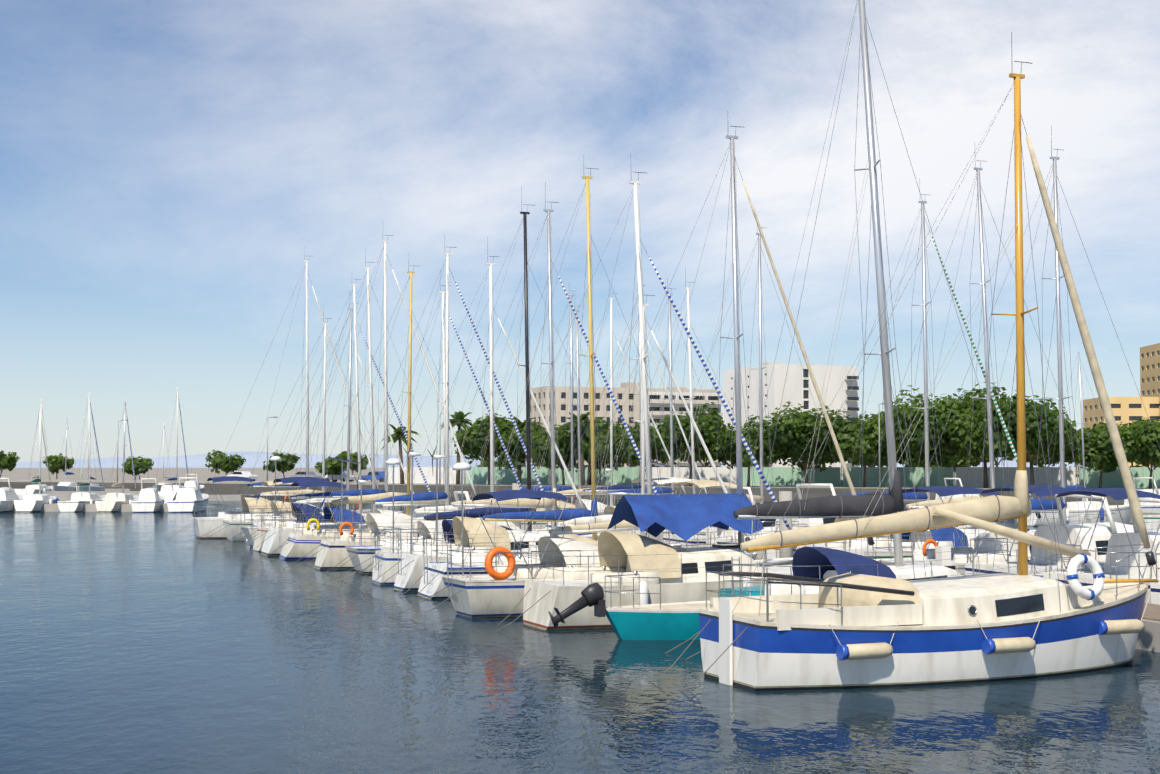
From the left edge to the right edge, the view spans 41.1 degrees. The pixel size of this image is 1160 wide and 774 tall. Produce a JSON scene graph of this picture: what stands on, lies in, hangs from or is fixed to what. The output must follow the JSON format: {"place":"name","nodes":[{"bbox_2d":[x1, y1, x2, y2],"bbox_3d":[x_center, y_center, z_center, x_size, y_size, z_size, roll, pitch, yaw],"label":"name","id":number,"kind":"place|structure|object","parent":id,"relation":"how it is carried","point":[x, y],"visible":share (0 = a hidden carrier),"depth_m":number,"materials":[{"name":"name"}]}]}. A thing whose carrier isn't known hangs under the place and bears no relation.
{"place":"outdoors","nodes":[
{"label":"outdoors","id":0,"kind":"place"},
{"bbox_2d":[0,479,954,485],"bbox_3d":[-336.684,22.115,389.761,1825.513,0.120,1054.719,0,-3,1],"label":"shore road","id":1,"kind":"structure","parent":0,"point":[159,480],"depth_m":223.62,"materials":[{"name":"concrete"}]},
{"bbox_2d":[227,471,257,480],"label":"car","id":2,"kind":"object","parent":1,"relation":"on","point":[243,474],"visible":0.48,"depth_m":210.71,"materials":[{"name":"white"}]},
{"bbox_2d":[290,471,321,477],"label":"car","id":3,"kind":"object","parent":1,"relation":"on","point":[311,474],"visible":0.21,"depth_m":204.87,"materials":[{"name":"silver metal"}]},
{"bbox_2d":[325,471,355,481],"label":"car","id":4,"kind":"object","parent":1,"relation":"on","point":[336,477],"visible":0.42,"depth_m":201.78,"materials":[{"name":"white"}]},
{"bbox_2d":[361,471,384,481],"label":"car","id":5,"kind":"object","parent":1,"relation":"on","point":[381,477],"visible":0.46,"depth_m":198.53,"materials":[{"name":"blue"}]},
{"bbox_2d":[15,452,1082,467],"bbox_3d":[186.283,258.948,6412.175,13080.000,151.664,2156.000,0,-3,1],"label":"distant hills","id":6,"kind":"structure","parent":0,"point":[197,461],"depth_m":6140.06,"materials":[{"name":"green plant"}]},
{"bbox_2d":[0,468,1143,504],"bbox_3d":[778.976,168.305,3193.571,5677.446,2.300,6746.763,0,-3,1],"label":"quay ground","id":7,"kind":"structure","parent":0,"point":[221,487],"depth_m":188.35,"materials":[{"name":"grey concrete"}]},
{"bbox_2d":[0,450,19,477],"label":"tree","id":8,"kind":"object","parent":7,"relation":"on","point":[8,461],"visible":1,"depth_m":252.66,"materials":[{"name":"green plant"}]},
{"bbox_2d":[42,453,74,478],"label":"tree","id":9,"kind":"object","parent":7,"relation":"on","point":[54,461],"visible":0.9,"depth_m":244.32,"materials":[{"name":"green plant"}]},
{"bbox_2d":[121,458,153,479],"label":"tree","id":10,"kind":"object","parent":7,"relation":"on","point":[143,467],"visible":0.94,"depth_m":232.35,"materials":[{"name":"green plant"}]},
{"bbox_2d":[205,449,245,475],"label":"tree","id":11,"kind":"object","parent":7,"relation":"on","point":[231,463],"visible":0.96,"depth_m":226.97,"materials":[{"name":"green plant"}]},
{"bbox_2d":[263,450,299,477],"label":"tree","id":12,"kind":"object","parent":7,"relation":"on","point":[294,458],"visible":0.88,"depth_m":217.45,"materials":[{"name":"green plant"}]},
{"bbox_2d":[314,456,345,481],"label":"tree","id":13,"kind":"object","parent":7,"relation":"on","point":[333,466],"visible":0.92,"depth_m":199.47,"materials":[{"name":"green plant"}]},
{"bbox_2d":[337,450,370,480],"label":"tree","id":14,"kind":"object","parent":7,"relation":"on","point":[353,466],"visible":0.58,"depth_m":216.30,"materials":[{"name":"green plant"}]},
{"bbox_2d":[376,424,422,483],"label":"palm","id":15,"kind":"object","parent":7,"relation":"on","point":[398,433],"visible":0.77,"depth_m":181.66,"materials":[{"name":"green plant"}]},
{"bbox_2d":[435,411,472,484],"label":"palm","id":16,"kind":"object","parent":7,"relation":"on","point":[454,421],"visible":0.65,"depth_m":177.69,"materials":[{"name":"green plant"}]},
{"bbox_2d":[451,413,511,484],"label":"tree","id":17,"kind":"object","parent":7,"relation":"on","point":[476,446],"visible":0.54,"depth_m":173.50,"materials":[{"name":"green plant"}]},
{"bbox_2d":[476,457,501,466],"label":"tree","id":18,"kind":"object","parent":7,"relation":"on","point":[484,464],"visible":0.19,"depth_m":202.86,"materials":[{"name":"green plant"}]},
{"bbox_2d":[117,403,883,487],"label":"promenade lamp posts","id":19,"kind":"object","parent":7,"relation":"on","point":[440,448],"visible":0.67,"depth_m":174.89,"materials":[{"name":"grey"}]},
{"bbox_2d":[489,419,546,484],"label":"tree","id":20,"kind":"object","parent":7,"relation":"on","point":[506,437],"visible":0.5,"depth_m":171.17,"materials":[{"name":"green plant"}]},
{"bbox_2d":[507,416,538,482],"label":"palm","id":21,"kind":"object","parent":7,"relation":"on","point":[519,422],"visible":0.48,"depth_m":171.75,"materials":[{"name":"green plant"}]},
{"bbox_2d":[530,423,577,484],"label":"tree","id":22,"kind":"object","parent":7,"relation":"on","point":[538,442],"visible":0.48,"depth_m":168.40,"materials":[{"name":"green plant"}]},
{"bbox_2d":[557,412,590,485],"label":"palm","id":23,"kind":"object","parent":7,"relation":"on","point":[583,417],"visible":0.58,"depth_m":166.49,"materials":[{"name":"green plant"}]},
{"bbox_2d":[567,418,632,485],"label":"tree","id":24,"kind":"object","parent":7,"relation":"on","point":[587,445],"visible":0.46,"depth_m":166.72,"materials":[{"name":"green plant"}]},
{"bbox_2d":[530,382,722,466],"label":"long apartment building","id":25,"kind":"structure","parent":7,"relation":"on","point":[563,411],"depth_m":408.55,"materials":[{"name":"white concrete"}]},
{"bbox_2d":[605,422,681,484],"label":"tree","id":26,"kind":"object","parent":7,"relation":"on","point":[634,458],"visible":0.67,"depth_m":163.55,"materials":[{"name":"green plant"}]},
{"bbox_2d":[650,402,729,485],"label":"tree","id":27,"kind":"object","parent":7,"relation":"on","point":[708,431],"visible":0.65,"depth_m":159.19,"materials":[{"name":"green plant"}]},
{"bbox_2d":[674,424,731,466],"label":"tree","id":28,"kind":"object","parent":7,"relation":"on","point":[685,460],"visible":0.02,"depth_m":185.30,"materials":[{"name":"green plant"}]},
{"bbox_2d":[708,415,789,486],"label":"tree","id":29,"kind":"object","parent":7,"relation":"on","point":[724,442],"visible":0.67,"depth_m":156.66,"materials":[{"name":"green plant"}]},
{"bbox_2d":[388,465,1159,488],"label":"promenade fence","id":30,"kind":"object","parent":7,"relation":"on","point":[830,475],"visible":0.52,"depth_m":161.58,"materials":[{"name":"green"}]},
{"bbox_2d":[751,401,854,483],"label":"tree","id":31,"kind":"object","parent":7,"relation":"on","point":[795,431],"visible":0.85,"depth_m":154.33,"materials":[{"name":"green plant"}]},
{"bbox_2d":[828,412,907,486],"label":"tree","id":32,"kind":"object","parent":7,"relation":"on","point":[847,437],"visible":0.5,"depth_m":152.12,"materials":[{"name":"green plant"}]},
{"bbox_2d":[845,448,905,466],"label":"bush","id":33,"kind":"object","parent":7,"relation":"on","point":[855,462],"visible":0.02,"depth_m":184.19,"materials":[{"name":"green plant"}]},
{"bbox_2d":[898,451,932,466],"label":"tree","id":34,"kind":"object","parent":7,"relation":"on","point":[905,460],"visible":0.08,"depth_m":182.96,"materials":[{"name":"green plant"}]},
{"bbox_2d":[866,385,985,466],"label":"tree","id":35,"kind":"object","parent":7,"relation":"on","point":[916,440],"visible":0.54,"depth_m":148.19,"materials":[{"name":"green plant"}]},
{"bbox_2d":[932,455,982,471],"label":"tree","id":36,"kind":"object","parent":7,"relation":"on","point":[970,461],"visible":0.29,"depth_m":171.03,"materials":[{"name":"green plant"}]},
{"bbox_2d":[929,382,1044,487],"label":"tree","id":37,"kind":"object","parent":7,"relation":"on","point":[959,436],"visible":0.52,"depth_m":147.01,"materials":[{"name":"green plant"}]},
{"bbox_2d":[980,443,1014,466],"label":"tree","id":38,"kind":"object","parent":7,"relation":"on","point":[1007,457],"depth_m":179.06,"materials":[{"name":"green plant"}]},
{"bbox_2d":[976,395,1076,484],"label":"tree","id":39,"kind":"object","parent":7,"relation":"on","point":[1033,442],"visible":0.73,"depth_m":142.25,"materials":[{"name":"green plant"}]},
{"bbox_2d":[1016,448,1071,466],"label":"bush","id":40,"kind":"object","parent":7,"relation":"on","point":[1055,459],"visible":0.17,"depth_m":165.89,"materials":[{"name":"green plant"}]},
{"bbox_2d":[1066,426,1085,484],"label":"tree","id":41,"kind":"object","parent":7,"relation":"on","point":[1077,437],"visible":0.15,"depth_m":176.81,"materials":[{"name":"green plant"}]},
{"bbox_2d":[1064,424,1134,487],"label":"tree","id":42,"kind":"object","parent":7,"relation":"on","point":[1101,457],"visible":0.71,"depth_m":141.99,"materials":[{"name":"green plant"}]},
{"bbox_2d":[1078,422,1129,438],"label":"tree","id":43,"kind":"object","parent":7,"relation":"on","point":[1086,430],"visible":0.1,"depth_m":168.96,"materials":[{"name":"green plant"}]},
{"bbox_2d":[1110,418,1159,488],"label":"tree","id":44,"kind":"object","parent":7,"relation":"on","point":[1140,443],"visible":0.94,"depth_m":137.49,"materials":[{"name":"green plant"}]},
{"bbox_2d":[1128,416,1159,466],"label":"tree","id":45,"kind":"object","parent":7,"relation":"on","point":[1142,464],"depth_m":166.42,"materials":[{"name":"green plant"}]},
{"bbox_2d":[0,494,1159,773],"bbox_3d":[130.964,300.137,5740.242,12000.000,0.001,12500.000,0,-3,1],"label":"water","id":46,"kind":"structure","parent":0,"point":[136,642],"depth_m":22.59,"materials":[{"name":"blue liquid"}]},
{"bbox_2d":[0,478,26,511],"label":"boat","id":47,"kind":"object","parent":46,"relation":"on","point":[8,496],"visible":0.52,"depth_m":114.98,"materials":[{"name":"white"}]},
{"bbox_2d":[14,408,52,494],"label":"sailboat","id":48,"kind":"object","parent":46,"relation":"on","point":[31,489],"visible":0.6,"depth_m":175.85,"materials":[{"name":"white"}]},
{"bbox_2d":[14,399,58,511],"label":"boat","id":49,"kind":"object","parent":46,"relation":"on","point":[31,502],"visible":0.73,"depth_m":116.04,"materials":[{"name":"white"}]},
{"bbox_2d":[53,422,76,490],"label":"sailboat","id":50,"kind":"object","parent":46,"relation":"on","point":[64,486],"visible":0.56,"depth_m":189.43,"materials":[{"name":"white"}]},
{"bbox_2d":[57,393,105,511],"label":"boat","id":51,"kind":"object","parent":46,"relation":"on","point":[77,501],"visible":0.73,"depth_m":116.84,"materials":[{"name":"white plastic"}]},
{"bbox_2d":[76,431,104,490],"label":"sailboat","id":52,"kind":"object","parent":46,"relation":"on","point":[95,487],"visible":0.58,"depth_m":189.82,"materials":[{"name":"white"}]},
{"bbox_2d":[95,402,138,511],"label":"boat","id":53,"kind":"object","parent":46,"relation":"on","point":[112,502],"visible":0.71,"depth_m":116.48,"materials":[{"name":"white plastic"}]},
{"bbox_2d":[12,488,259,511],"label":"pontoon","id":54,"kind":"object","parent":46,"relation":"on","point":[62,496],"visible":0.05,"depth_m":152.35,"materials":[{"name":"concrete"}]},
{"bbox_2d":[131,475,164,511],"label":"boat","id":55,"kind":"object","parent":46,"relation":"on","point":[151,500],"visible":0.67,"depth_m":114.45,"materials":[{"name":"white"}]},
{"bbox_2d":[152,423,172,490],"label":"sailboat","id":56,"kind":"object","parent":46,"relation":"on","point":[159,485],"visible":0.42,"depth_m":190.92,"materials":[{"name":"white"}]},
{"bbox_2d":[158,387,188,500],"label":"sailboat","id":57,"kind":"object","parent":46,"relation":"on","point":[169,492],"visible":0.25,"depth_m":152.84,"materials":[{"name":"grey"}]},
{"bbox_2d":[167,477,208,511],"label":"boat","id":58,"kind":"object","parent":46,"relation":"on","point":[187,499],"visible":0.79,"depth_m":114.58,"materials":[{"name":"white plastic"}]},
{"bbox_2d":[184,467,203,493],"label":"motorboat","id":59,"kind":"object","parent":46,"relation":"on","point":[191,483],"visible":0.33,"depth_m":175.11,"materials":[{"name":"white"}]},
{"bbox_2d":[192,258,384,538],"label":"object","id":60,"kind":"object","parent":46,"relation":"on","point":[204,525],"visible":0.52,"depth_m":73.24,"materials":[{"name":"white plastic"}]},
{"bbox_2d":[222,311,401,540],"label":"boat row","id":61,"kind":"object","parent":46,"relation":"on","point":[232,529],"visible":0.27,"depth_m":70.86,"materials":[{"name":"white"}]},
{"bbox_2d":[245,291,423,543],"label":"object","id":62,"kind":"object","parent":46,"relation":"on","point":[258,524],"visible":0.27,"depth_m":68.89,"materials":[{"name":"white"}]},
{"bbox_2d":[240,279,435,546],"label":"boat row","id":63,"kind":"object","parent":46,"relation":"on","point":[248,531],"visible":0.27,"depth_m":66.19,"materials":[{"name":"white plastic"}]},
{"bbox_2d":[251,247,450,551],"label":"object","id":64,"kind":"object","parent":46,"relation":"on","point":[257,541],"visible":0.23,"depth_m":62.85,"materials":[{"name":"white"}]},
{"bbox_2d":[261,235,476,555],"bbox_3d":[-7.839,0.110,60.266,8.960,13.364,2.733,1,-2,-22],"label":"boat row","id":65,"kind":"object","parent":46,"relation":"on","point":[271,544],"visible":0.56,"depth_m":59.70,"materials":[{"name":"white"}]},
{"bbox_2d":[279,265,487,559],"bbox_3d":[-6.765,0.814,57.561,8.588,11.779,2.729,2,-2,-22],"label":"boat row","id":66,"kind":"object","parent":46,"relation":"on","point":[308,539],"visible":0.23,"depth_m":56.69,"materials":[{"name":"white"}]},
{"bbox_2d":[331,285,537,538],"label":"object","id":67,"kind":"object","parent":46,"relation":"on","point":[401,516],"visible":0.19,"depth_m":55.44,"materials":[{"name":"white metal"}]},
{"bbox_2d":[314,247,558,568],"bbox_3d":[-4.648,0.579,52.320,8.624,11.625,2.381,1,-3,-22],"label":"sailboat","id":68,"kind":"object","parent":46,"relation":"on","point":[333,553],"visible":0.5,"depth_m":51.55,"materials":[{"name":"white"}]},
{"bbox_2d":[166,521,754,691],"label":"mooring lines","id":69,"kind":"object","parent":46,"relation":"on","point":[699,632],"visible":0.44,"depth_m":39.91,"materials":[{"name":"grey fabric"}]},
{"bbox_2d":[345,256,591,573],"bbox_3d":[-3.364,0.656,50.145,8.428,11.214,2.305,1,-3,-22],"label":"sailboat","id":70,"kind":"object","parent":46,"relation":"on","point":[361,553],"visible":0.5,"depth_m":49.94,"materials":[{"name":"white"}]},
{"bbox_2d":[381,491,612,550],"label":"boat row","id":71,"kind":"object","parent":46,"relation":"on","point":[503,524],"visible":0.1,"depth_m":47.31,"materials":[{"name":"white"}]},
{"bbox_2d":[372,204,635,584],"bbox_3d":[-1.859,0.033,45.641,8.616,11.994,2.204,1,-2,-22],"label":"sailboat","id":72,"kind":"object","parent":46,"relation":"on","point":[388,559],"visible":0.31,"depth_m":45.15,"materials":[{"name":"white"}]},
{"bbox_2d":[394,182,681,590],"bbox_3d":[-0.960,0.063,43.542,8.569,11.836,2.379,2,-4,-22],"label":"sailboat","id":73,"kind":"object","parent":46,"relation":"on","point":[408,576],"visible":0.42,"depth_m":42.72,"materials":[{"name":"white plastic"}]},
{"bbox_2d":[488,293,637,504],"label":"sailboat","id":74,"kind":"object","parent":46,"relation":"on","point":[547,488],"visible":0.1,"depth_m":79.55,"materials":[{"name":"grey"}]},
{"bbox_2d":[418,168,717,598],"bbox_3d":[-0.047,-0.218,41.047,8.580,12.006,2.391,1,-2,-22],"label":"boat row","id":75,"kind":"object","parent":46,"relation":"on","point":[436,583],"visible":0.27,"depth_m":40.57,"materials":[{"name":"white"}]},
{"bbox_2d":[504,307,636,510],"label":"sailboat","id":76,"kind":"object","parent":46,"relation":"on","point":[578,419],"visible":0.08,"depth_m":75.52,"materials":[{"name":"white"}]},
{"bbox_2d":[521,293,685,529],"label":"sailboat","id":77,"kind":"object","parent":46,"relation":"on","point":[568,505],"visible":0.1,"depth_m":72.59,"materials":[{"name":"white metal"}]},
{"bbox_2d":[442,172,795,617],"bbox_3d":[1.305,-0.018,36.268,9.122,11.111,2.642,1,-4,-22],"label":"sailboat","id":78,"kind":"object","parent":46,"relation":"on","point":[497,591],"visible":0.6,"depth_m":35.01,"materials":[{"name":"white"}]},
{"bbox_2d":[545,281,707,528],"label":"sailboat","id":79,"kind":"object","parent":46,"relation":"on","point":[587,504],"visible":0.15,"depth_m":68.84,"materials":[{"name":"white metal"}]},
{"bbox_2d":[514,295,756,563],"bbox_3d":[1.445,1.421,38.956,7.010,8.633,2.352,2,-2,-22],"label":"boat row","id":80,"kind":"object","parent":46,"relation":"on","point":[586,520],"visible":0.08,"depth_m":39.07,"materials":[{"name":"white plastic"}]},
{"bbox_2d":[572,288,735,514],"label":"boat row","id":81,"kind":"object","parent":46,"relation":"on","point":[638,492],"visible":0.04,"depth_m":66.03,"materials":[{"name":"white metal"}]},
{"bbox_2d":[598,268,759,533],"bbox_3d":[4.489,1.041,62.586,8.977,11.781,3.000,1,-3,-22],"label":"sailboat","id":82,"kind":"object","parent":46,"relation":"on","point":[691,402],"visible":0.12,"depth_m":62.66,"materials":[{"name":"white metal"}]},
{"bbox_2d":[523,126,880,629],"bbox_3d":[2.972,-0.375,33.834,8.418,11.577,2.651,1,-3,-22],"label":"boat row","id":83,"kind":"object","parent":46,"relation":"on","point":[680,572],"visible":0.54,"depth_m":32.89,"materials":[{"name":"white plastic"}]},
{"bbox_2d":[548,557,873,639],"bbox_3d":[2.738,4.352,30.600,7.187,1.806,1.796,1,-3,-22],"label":"motorboat","id":84,"kind":"object","parent":46,"relation":"on","point":[672,621],"visible":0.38,"depth_m":29.63,"materials":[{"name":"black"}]},
{"bbox_2d":[663,480,775,547],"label":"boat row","id":85,"kind":"object","parent":46,"relation":"on","point":[768,526],"visible":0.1,"depth_m":53.94,"materials":[{"name":"white plastic"}]},
{"bbox_2d":[622,227,845,541],"bbox_3d":[6.450,0.066,59.272,9.740,13.386,3.290,1,-3,-22],"label":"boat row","id":86,"kind":"object","parent":46,"relation":"on","point":[664,480],"visible":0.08,"depth_m":59.44,"materials":[{"name":"white"}]},
{"bbox_2d":[512,483,1159,651],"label":"pontoon","id":87,"kind":"object","parent":46,"relation":"on","point":[1148,639],"visible":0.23,"depth_m":35.75,"materials":[{"name":"concrete"}]},
{"bbox_2d":[717,462,978,558],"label":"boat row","id":88,"kind":"object","parent":46,"relation":"on","point":[813,521],"visible":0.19,"depth_m":50.33,"materials":[{"name":"white"}]},
{"bbox_2d":[723,0,1042,596],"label":"sailboat","id":89,"kind":"object","parent":46,"relation":"on","point":[819,562],"visible":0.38,"depth_m":29.05,"materials":[{"name":"white"}]},
{"bbox_2d":[767,194,1041,558],"bbox_3d":[10.607,-0.238,48.934,10.036,12.923,3.269,1,-4,-22],"label":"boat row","id":90,"kind":"object","parent":46,"relation":"on","point":[909,495],"visible":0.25,"depth_m":49.13,"materials":[{"name":"white"}]},
{"bbox_2d":[699,32,1157,690],"bbox_3d":[6.160,-0.474,25.399,8.408,11.154,3.090,1,-3,-22],"label":"sailboat","id":91,"kind":"object","parent":46,"relation":"on","point":[849,630],"visible":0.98,"depth_m":24.36,"materials":[{"name":"white plastic"}]},
{"bbox_2d":[910,478,981,509],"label":"motorboat","id":92,"kind":"object","parent":46,"relation":"on","point":[953,496],"visible":0.12,"depth_m":97.30,"materials":[{"name":"white"}]},
{"bbox_2d":[826,160,1114,558],"bbox_3d":[11.891,-0.669,45.926,9.886,13.473,3.125,1,-4,-22],"label":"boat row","id":93,"kind":"object","parent":46,"relation":"on","point":[856,548],"visible":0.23,"depth_m":45.52,"materials":[{"name":"white"}]},
{"bbox_2d":[874,126,1159,575],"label":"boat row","id":94,"kind":"object","parent":46,"relation":"on","point":[960,561],"visible":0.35,"depth_m":41.99,"materials":[{"name":"grey"}]},
{"bbox_2d":[965,463,1133,574],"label":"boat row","id":95,"kind":"object","parent":46,"relation":"on","point":[1080,534],"visible":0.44,"depth_m":37.47,"materials":[{"name":"white plastic"}]},
{"bbox_2d":[1017,352,1130,525],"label":"sailboat","id":96,"kind":"object","parent":46,"relation":"on","point":[1073,507],"visible":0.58,"depth_m":87.82,"materials":[{"name":"grey plastic"}]},
{"bbox_2d":[1041,465,1159,603],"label":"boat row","id":97,"kind":"object","parent":46,"relation":"on","point":[1127,567],"visible":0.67,"depth_m":34.76,"materials":[{"name":"white plastic"}]},
{"bbox_2d":[1109,477,1159,512],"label":"motorboat","id":98,"kind":"object","parent":46,"relation":"on","point":[1147,507],"visible":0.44,"depth_m":96.99,"materials":[{"name":"white"}]},
{"bbox_2d":[1143,486,1159,530],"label":"motorboat","id":99,"kind":"object","parent":46,"relation":"on","point":[1152,526],"visible":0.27,"depth_m":76.94,"materials":[{"name":"white"}]},
{"bbox_2d":[1150,553,1159,604],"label":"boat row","id":100,"kind":"object","parent":46,"relation":"on","point":[1155,592],"visible":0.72,"depth_m":32.16,"materials":[{"name":"white"}]},
{"bbox_2d":[0,0,1159,461],"label":"sky","id":101,"kind":"structure","parent":0,"point":[171,171],"materials":[{"name":"blue"}]},
{"bbox_2d":[723,362,858,473],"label":"building","id":102,"kind":"structure","parent":0,"point":[796,389],"depth_m":455.50,"materials":[{"name":"white concrete"}]},
{"bbox_2d":[845,376,858,463],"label":"tower balconies","id":103,"kind":"structure","parent":102,"relation":"attached to","point":[852,398],"depth_m":456.93,"materials":[{"name":"concrete"}]},
{"bbox_2d":[1083,397,1159,466],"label":"hotel building","id":104,"kind":"structure","parent":0,"point":[1125,410],"depth_m":398.78,"materials":[{"name":"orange concrete"}]},
{"bbox_2d":[1140,343,1159,419],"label":"building","id":105,"kind":"structure","parent":0,"point":[1149,370],"depth_m":405.05,"materials":[{"name":"beige concrete"}]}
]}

